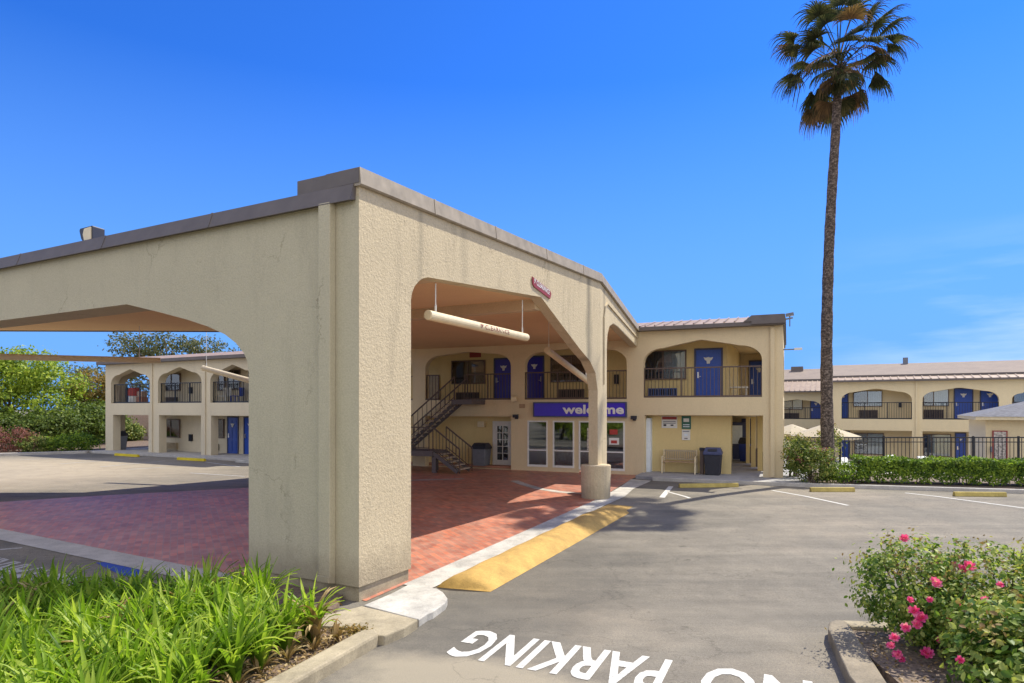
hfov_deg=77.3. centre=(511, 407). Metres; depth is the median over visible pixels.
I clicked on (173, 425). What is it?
window
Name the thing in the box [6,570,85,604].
strap leaf plant
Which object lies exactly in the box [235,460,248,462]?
wheel stop
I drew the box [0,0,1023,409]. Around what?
sky
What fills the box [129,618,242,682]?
strap leaf plant
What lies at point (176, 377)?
window
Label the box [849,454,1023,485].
clipped hedge
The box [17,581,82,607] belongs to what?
dry leaf tuft
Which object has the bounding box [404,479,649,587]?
side concrete strip
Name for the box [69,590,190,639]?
strap leaf plant
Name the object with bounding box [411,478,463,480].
concrete band
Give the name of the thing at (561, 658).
painted lettering
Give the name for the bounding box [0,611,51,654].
strap leaf plant
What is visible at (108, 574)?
strap leaf plant
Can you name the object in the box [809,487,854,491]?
wheel stop
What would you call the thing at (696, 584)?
ground
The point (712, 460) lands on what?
litter bin
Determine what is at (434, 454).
staircase
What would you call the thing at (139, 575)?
strap leaf plant
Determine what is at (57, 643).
strap leaf plant
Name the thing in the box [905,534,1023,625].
rose bush
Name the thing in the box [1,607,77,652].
strap leaf plant
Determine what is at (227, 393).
balcony chair
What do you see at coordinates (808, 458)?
flowering shrub
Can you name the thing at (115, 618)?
strap leaf plant
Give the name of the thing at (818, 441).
pale shrub
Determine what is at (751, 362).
door
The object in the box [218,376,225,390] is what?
window
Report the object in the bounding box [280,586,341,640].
dry leaf tuft
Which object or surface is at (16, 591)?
strap leaf plant
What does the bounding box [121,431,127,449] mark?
litter bin
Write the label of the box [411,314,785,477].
motel building
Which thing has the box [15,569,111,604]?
strap leaf plant
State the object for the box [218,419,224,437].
window
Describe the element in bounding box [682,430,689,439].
wall notice
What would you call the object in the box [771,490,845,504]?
parking line
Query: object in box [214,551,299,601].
strap leaf plant
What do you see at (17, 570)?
painted lettering
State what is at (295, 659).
dry leaf litter
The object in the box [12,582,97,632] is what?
strap leaf plant
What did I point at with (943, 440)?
window
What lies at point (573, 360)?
window
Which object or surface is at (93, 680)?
strap leaf plant
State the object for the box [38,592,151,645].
strap leaf plant
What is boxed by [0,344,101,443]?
leafy tree
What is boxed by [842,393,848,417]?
door
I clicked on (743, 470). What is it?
sidewalk
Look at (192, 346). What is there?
eucalyptus tree
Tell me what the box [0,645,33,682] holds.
strap leaf plant
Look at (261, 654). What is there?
strap leaf plant
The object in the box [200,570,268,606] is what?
strap leaf plant
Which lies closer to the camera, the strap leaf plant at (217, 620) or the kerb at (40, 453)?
the strap leaf plant at (217, 620)
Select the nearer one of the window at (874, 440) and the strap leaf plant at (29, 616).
the strap leaf plant at (29, 616)
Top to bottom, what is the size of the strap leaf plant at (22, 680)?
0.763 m
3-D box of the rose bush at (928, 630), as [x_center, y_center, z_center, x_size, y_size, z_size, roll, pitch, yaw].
[4.809,2.119,7.519,1.775,1.416,1.865,0,0,0]
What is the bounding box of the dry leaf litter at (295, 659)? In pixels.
[209,626,357,682]
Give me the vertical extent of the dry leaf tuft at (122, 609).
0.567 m
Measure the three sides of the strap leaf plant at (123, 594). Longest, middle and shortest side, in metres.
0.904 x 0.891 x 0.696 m
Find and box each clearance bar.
[0,326,160,362]
[201,332,248,382]
[424,283,529,340]
[544,344,587,383]
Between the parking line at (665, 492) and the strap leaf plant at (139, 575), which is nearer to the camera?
the strap leaf plant at (139, 575)
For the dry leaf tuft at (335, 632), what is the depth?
7.76 m
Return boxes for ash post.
[699,448,704,473]
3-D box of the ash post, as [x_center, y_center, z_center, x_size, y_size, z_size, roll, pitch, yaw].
[7.171,2.000,24.156,0.180,1.000,0.180,0,0,23]
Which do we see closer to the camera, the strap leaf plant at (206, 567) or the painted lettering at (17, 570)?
the strap leaf plant at (206, 567)
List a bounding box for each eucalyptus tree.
[49,362,104,395]
[90,332,240,395]
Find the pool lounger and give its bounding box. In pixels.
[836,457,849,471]
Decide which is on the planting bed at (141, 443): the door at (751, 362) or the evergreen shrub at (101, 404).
the evergreen shrub at (101, 404)
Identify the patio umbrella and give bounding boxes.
[784,424,805,436]
[790,425,861,439]
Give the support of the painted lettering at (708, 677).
on the ground
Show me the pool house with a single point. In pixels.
(1004, 421)
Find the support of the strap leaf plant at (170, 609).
on the planter soil at (297, 593)
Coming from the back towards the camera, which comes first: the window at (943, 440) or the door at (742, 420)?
the window at (943, 440)
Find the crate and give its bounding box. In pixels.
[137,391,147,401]
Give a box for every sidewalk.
[89,447,248,460]
[636,459,809,482]
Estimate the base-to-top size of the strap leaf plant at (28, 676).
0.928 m
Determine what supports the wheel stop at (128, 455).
on the ground
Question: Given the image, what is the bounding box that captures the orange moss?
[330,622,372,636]
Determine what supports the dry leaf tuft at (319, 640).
on the planter soil at (297, 593)
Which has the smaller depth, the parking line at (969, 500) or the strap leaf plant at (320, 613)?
the strap leaf plant at (320, 613)
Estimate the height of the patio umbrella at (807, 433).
2.800 m
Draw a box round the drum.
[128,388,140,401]
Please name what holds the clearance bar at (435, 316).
hanging from the entrance canopy
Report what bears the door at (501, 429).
in the motel building
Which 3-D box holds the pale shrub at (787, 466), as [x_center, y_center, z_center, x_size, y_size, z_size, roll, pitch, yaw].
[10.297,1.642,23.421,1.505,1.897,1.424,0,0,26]
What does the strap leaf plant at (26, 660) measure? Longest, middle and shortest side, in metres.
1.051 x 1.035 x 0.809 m
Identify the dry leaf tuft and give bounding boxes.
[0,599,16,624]
[4,581,52,609]
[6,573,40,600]
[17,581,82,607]
[61,623,151,657]
[99,597,151,624]
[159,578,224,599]
[210,667,263,682]
[241,651,285,675]
[270,636,309,661]
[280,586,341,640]
[290,628,337,651]
[313,617,346,642]
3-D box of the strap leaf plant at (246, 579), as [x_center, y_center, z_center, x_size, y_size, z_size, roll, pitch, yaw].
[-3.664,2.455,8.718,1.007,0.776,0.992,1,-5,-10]
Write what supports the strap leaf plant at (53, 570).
on the planter soil at (297, 593)
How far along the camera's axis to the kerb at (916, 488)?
20.88 m
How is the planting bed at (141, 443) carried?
on the ground
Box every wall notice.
[662,416,676,427]
[682,416,690,428]
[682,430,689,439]
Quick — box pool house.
[958,401,1023,458]
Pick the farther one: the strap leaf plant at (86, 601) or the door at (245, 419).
the door at (245, 419)
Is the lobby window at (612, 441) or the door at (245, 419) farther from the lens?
the door at (245, 419)
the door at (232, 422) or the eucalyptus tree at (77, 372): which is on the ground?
the eucalyptus tree at (77, 372)
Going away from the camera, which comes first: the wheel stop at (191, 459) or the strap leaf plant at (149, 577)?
the strap leaf plant at (149, 577)
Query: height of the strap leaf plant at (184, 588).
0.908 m
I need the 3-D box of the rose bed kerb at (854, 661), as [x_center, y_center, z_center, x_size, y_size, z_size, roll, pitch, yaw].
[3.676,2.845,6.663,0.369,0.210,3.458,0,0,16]
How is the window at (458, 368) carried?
in the motel building
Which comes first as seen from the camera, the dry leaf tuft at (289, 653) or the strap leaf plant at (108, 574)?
the dry leaf tuft at (289, 653)
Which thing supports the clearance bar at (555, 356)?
hanging from the entrance canopy
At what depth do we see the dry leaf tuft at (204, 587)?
8.33 m
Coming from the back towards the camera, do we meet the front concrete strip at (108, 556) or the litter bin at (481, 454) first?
the litter bin at (481, 454)
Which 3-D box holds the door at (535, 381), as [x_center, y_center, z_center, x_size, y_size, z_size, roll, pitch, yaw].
[0.988,-1.309,28.189,0.920,1.975,0.115,0,0,23]
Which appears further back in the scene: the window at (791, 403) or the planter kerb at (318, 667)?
the window at (791, 403)
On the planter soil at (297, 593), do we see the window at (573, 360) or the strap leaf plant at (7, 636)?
the strap leaf plant at (7, 636)
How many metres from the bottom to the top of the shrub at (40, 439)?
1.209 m
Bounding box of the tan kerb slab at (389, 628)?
[321,606,416,645]
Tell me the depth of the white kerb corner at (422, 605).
9.17 m
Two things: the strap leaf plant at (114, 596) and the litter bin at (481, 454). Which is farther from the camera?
the litter bin at (481, 454)
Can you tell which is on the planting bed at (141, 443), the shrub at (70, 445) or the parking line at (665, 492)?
the shrub at (70, 445)
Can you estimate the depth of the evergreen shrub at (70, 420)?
40.87 m
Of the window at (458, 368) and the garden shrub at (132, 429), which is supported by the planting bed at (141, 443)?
the garden shrub at (132, 429)
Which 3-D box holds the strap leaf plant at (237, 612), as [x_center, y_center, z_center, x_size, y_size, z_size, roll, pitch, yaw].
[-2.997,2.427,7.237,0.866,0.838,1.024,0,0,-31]
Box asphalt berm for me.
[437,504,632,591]
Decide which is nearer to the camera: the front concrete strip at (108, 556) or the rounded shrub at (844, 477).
the front concrete strip at (108, 556)
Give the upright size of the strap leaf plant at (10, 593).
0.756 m
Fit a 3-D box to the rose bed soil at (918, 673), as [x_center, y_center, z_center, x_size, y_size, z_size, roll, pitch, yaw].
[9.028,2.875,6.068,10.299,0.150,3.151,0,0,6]
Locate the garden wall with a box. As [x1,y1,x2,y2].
[127,415,147,438]
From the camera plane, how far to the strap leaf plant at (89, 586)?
8.06 m
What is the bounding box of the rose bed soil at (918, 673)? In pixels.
[852,630,987,682]
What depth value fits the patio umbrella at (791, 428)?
33.42 m
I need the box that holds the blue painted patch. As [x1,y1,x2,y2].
[98,562,139,576]
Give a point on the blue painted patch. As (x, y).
(118, 568)
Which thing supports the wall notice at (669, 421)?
attached to the motel building
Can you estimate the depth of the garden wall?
51.51 m
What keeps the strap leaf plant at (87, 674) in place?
on the planter soil at (297, 593)
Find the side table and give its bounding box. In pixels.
[730,386,747,394]
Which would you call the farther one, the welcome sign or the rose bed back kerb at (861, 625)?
the welcome sign
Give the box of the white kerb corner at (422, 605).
[364,585,446,626]
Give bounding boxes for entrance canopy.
[0,167,638,601]
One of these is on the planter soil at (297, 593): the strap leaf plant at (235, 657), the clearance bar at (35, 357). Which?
the strap leaf plant at (235, 657)
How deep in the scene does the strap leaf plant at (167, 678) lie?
5.72 m
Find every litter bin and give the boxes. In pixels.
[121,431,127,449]
[472,443,491,465]
[703,447,722,475]
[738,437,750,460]
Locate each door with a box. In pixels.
[227,416,238,453]
[243,417,248,453]
[493,421,510,464]
[494,358,510,397]
[527,356,543,397]
[694,348,722,394]
[741,419,750,436]
[749,360,761,394]
[810,401,819,417]
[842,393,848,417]
[842,431,849,458]
[954,388,972,417]
[955,433,965,457]
[980,390,997,409]
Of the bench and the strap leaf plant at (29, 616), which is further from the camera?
the bench
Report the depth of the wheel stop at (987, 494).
18.93 m
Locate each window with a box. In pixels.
[165,373,180,390]
[167,419,180,437]
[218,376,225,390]
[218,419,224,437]
[227,370,240,389]
[451,360,484,383]
[527,420,547,466]
[550,355,586,381]
[553,421,573,467]
[579,421,624,470]
[645,350,685,379]
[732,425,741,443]
[784,400,802,409]
[853,391,881,406]
[854,433,883,454]
[923,389,948,405]
[923,434,950,456]
[1013,392,1023,403]
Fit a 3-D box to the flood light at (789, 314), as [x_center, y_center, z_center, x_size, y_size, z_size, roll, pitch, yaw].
[9.713,-3.104,22.465,0.342,0.488,0.160,0,0,23]
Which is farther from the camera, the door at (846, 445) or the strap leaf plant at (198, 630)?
the door at (846, 445)
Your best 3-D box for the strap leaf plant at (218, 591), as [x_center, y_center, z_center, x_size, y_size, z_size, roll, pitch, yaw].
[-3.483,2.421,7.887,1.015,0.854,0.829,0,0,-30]
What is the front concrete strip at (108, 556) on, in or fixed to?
on the brick pavement
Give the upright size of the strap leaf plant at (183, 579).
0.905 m
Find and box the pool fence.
[795,435,1023,473]
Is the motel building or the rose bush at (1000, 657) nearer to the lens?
the rose bush at (1000, 657)
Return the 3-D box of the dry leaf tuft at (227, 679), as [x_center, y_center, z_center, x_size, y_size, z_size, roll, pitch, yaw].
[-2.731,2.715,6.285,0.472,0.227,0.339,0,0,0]
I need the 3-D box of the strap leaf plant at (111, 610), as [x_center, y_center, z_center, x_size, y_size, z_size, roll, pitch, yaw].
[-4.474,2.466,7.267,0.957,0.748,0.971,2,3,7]
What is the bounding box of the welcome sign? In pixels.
[533,402,626,416]
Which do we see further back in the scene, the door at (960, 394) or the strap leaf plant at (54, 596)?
the door at (960, 394)
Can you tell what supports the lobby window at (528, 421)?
in the motel building
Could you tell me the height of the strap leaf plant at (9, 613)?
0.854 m
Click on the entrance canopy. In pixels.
(314, 299)
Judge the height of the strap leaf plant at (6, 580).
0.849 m
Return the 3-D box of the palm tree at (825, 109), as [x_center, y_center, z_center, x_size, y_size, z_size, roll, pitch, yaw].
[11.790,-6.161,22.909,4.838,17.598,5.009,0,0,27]
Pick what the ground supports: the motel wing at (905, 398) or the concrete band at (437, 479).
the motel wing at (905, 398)
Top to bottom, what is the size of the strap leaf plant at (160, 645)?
0.848 m
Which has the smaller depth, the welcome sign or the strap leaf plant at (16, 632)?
the strap leaf plant at (16, 632)
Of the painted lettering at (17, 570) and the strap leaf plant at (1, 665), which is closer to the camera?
the strap leaf plant at (1, 665)
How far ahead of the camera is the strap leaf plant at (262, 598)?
7.78 m
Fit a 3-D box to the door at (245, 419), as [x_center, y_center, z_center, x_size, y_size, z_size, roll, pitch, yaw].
[-14.169,1.485,34.596,0.986,2.030,0.115,0,0,27]
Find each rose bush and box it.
[832,526,1013,663]
[886,576,1023,682]
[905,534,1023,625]
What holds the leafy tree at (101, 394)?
on the planting bed at (141, 443)
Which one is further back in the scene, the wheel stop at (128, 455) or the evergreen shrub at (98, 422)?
the evergreen shrub at (98, 422)
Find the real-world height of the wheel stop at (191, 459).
0.130 m
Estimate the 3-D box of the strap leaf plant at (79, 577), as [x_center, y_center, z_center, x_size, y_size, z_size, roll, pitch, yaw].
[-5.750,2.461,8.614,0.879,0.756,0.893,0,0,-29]
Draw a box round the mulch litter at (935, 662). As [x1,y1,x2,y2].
[824,627,972,682]
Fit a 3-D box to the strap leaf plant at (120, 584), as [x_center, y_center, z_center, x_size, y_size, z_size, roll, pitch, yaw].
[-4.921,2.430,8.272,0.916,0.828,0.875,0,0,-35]
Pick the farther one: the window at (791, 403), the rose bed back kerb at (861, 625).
the window at (791, 403)
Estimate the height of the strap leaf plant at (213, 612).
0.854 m
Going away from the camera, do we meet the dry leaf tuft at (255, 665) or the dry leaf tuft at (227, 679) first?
the dry leaf tuft at (227, 679)
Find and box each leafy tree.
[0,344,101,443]
[59,365,104,410]
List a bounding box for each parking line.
[660,486,672,497]
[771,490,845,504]
[909,493,1022,507]
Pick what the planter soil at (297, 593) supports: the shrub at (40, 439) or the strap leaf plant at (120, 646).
the strap leaf plant at (120, 646)
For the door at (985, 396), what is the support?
in the motel wing at (905, 398)
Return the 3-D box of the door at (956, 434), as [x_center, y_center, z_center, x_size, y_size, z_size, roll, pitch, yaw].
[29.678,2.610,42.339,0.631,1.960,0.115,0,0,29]
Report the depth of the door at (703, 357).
25.29 m
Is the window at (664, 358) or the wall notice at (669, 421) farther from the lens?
the window at (664, 358)
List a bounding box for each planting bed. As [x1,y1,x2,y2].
[0,439,147,452]
[812,471,1023,488]
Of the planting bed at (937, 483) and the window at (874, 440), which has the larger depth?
the window at (874, 440)
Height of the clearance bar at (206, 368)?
2.114 m
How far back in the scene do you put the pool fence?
25.24 m
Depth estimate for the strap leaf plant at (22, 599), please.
7.36 m
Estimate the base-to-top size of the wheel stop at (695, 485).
0.130 m
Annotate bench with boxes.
[661,449,696,474]
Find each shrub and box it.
[0,403,20,438]
[0,408,66,448]
[0,425,39,452]
[4,404,90,446]
[12,433,57,451]
[36,430,104,450]
[38,401,104,444]
[70,396,136,443]
[125,417,147,440]
[779,436,839,482]
[783,430,814,476]
[808,423,846,459]
[826,459,876,482]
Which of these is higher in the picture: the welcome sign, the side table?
the side table
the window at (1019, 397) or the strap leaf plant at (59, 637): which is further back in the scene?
the window at (1019, 397)
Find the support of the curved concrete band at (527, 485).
on the brick pavement
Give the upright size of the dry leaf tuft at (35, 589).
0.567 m
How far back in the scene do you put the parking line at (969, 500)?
18.08 m
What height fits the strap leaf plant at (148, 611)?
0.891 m
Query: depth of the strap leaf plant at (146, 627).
6.70 m
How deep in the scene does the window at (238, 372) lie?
35.12 m
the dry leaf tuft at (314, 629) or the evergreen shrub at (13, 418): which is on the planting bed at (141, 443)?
the evergreen shrub at (13, 418)
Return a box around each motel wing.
[96,351,248,454]
[784,357,1023,458]
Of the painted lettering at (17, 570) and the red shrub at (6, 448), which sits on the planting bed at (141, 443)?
the red shrub at (6, 448)
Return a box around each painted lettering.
[0,557,76,585]
[447,631,672,682]
[701,669,811,682]
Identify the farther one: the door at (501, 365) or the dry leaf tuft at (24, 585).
the door at (501, 365)
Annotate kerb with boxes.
[0,450,88,455]
[264,630,377,682]
[652,477,1023,493]
[828,620,885,682]
[843,620,906,631]
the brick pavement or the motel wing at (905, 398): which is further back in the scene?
the motel wing at (905, 398)
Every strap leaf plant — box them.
[0,558,40,596]
[0,566,57,600]
[0,572,34,603]
[0,582,70,629]
[0,594,53,642]
[0,609,68,675]
[0,609,76,664]
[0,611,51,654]
[0,625,117,682]
[0,629,96,681]
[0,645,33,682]
[0,650,55,682]
[0,653,81,682]
[1,582,56,609]
[1,584,27,613]
[1,585,95,642]
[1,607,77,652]
[3,553,97,597]
[3,619,108,678]
[4,616,142,677]
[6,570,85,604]
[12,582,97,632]
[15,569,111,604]
[22,631,165,682]
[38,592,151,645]
[40,603,165,657]
[41,586,124,644]
[42,584,101,623]
[45,567,131,607]
[50,565,113,590]
[63,621,170,678]
[68,655,123,682]
[69,588,158,635]
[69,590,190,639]
[76,614,176,682]
[81,563,142,598]
[84,582,158,610]
[89,567,170,605]
[92,579,153,617]
[93,581,201,627]
[93,596,215,664]
[100,559,176,592]
[106,566,196,605]
[111,608,231,679]
[124,573,213,617]
[125,568,188,596]
[125,638,219,682]
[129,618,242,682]
[134,559,236,602]
[149,579,220,645]
[154,610,246,671]
[155,552,252,601]
[164,595,253,665]
[165,565,244,619]
[167,578,261,631]
[168,602,290,682]
[186,570,272,616]
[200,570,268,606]
[204,557,281,593]
[211,581,292,654]
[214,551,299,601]
[217,602,302,668]
[223,576,300,620]
[233,573,327,649]
[265,574,349,642]
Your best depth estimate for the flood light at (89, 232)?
12.92 m
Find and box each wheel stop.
[114,453,139,456]
[177,457,205,460]
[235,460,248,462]
[678,483,738,487]
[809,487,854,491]
[952,492,1006,496]
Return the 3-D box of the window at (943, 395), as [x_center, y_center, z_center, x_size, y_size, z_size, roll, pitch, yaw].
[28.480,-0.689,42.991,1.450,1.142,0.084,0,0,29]
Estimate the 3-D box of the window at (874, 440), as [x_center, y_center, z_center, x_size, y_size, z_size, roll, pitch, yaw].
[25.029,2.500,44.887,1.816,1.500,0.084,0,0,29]
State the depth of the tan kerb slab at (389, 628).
8.31 m
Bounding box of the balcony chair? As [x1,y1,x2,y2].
[220,388,230,400]
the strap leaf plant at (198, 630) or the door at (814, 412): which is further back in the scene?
the door at (814, 412)
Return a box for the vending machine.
[732,422,745,458]
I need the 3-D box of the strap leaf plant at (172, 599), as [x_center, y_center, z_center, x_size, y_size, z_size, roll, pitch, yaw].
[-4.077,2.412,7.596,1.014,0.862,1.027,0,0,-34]
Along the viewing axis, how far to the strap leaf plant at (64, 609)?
7.14 m
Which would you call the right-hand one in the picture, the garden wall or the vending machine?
the vending machine
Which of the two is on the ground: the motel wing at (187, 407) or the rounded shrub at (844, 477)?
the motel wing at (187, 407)
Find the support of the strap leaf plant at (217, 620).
on the planter soil at (297, 593)
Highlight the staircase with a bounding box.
[411,376,484,473]
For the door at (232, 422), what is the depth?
35.21 m
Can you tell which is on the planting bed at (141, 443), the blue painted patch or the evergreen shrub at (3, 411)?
the evergreen shrub at (3, 411)
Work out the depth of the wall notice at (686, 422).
24.84 m
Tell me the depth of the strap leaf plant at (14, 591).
7.99 m
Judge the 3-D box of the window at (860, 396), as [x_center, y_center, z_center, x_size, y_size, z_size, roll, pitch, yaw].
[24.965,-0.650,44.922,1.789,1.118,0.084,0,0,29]
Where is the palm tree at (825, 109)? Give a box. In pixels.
[769,0,920,479]
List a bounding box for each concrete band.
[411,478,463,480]
[512,481,580,493]
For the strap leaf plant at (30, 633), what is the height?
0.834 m
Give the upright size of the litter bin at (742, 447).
1.100 m
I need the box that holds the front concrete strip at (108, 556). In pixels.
[0,529,232,583]
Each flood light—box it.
[80,226,104,240]
[785,312,793,326]
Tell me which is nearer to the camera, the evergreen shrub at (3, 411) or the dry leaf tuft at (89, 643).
the dry leaf tuft at (89, 643)
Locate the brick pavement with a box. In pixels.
[0,466,635,600]
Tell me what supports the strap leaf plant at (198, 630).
on the planter soil at (297, 593)
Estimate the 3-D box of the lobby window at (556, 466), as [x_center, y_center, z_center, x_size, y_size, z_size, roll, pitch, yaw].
[2.113,1.480,26.146,0.923,1.920,0.100,0,0,23]
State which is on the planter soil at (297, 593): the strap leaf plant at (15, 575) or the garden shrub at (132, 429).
the strap leaf plant at (15, 575)
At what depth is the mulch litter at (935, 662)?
7.00 m
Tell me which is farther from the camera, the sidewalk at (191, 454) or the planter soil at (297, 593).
the sidewalk at (191, 454)
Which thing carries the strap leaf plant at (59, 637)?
on the planter soil at (297, 593)
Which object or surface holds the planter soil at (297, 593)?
on the ground
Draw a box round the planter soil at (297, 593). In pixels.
[10,581,353,682]
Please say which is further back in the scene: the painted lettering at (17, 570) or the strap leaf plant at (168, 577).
the painted lettering at (17, 570)
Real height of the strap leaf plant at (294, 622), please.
0.900 m
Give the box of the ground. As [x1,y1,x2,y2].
[0,410,1023,682]
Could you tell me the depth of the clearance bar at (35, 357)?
19.49 m

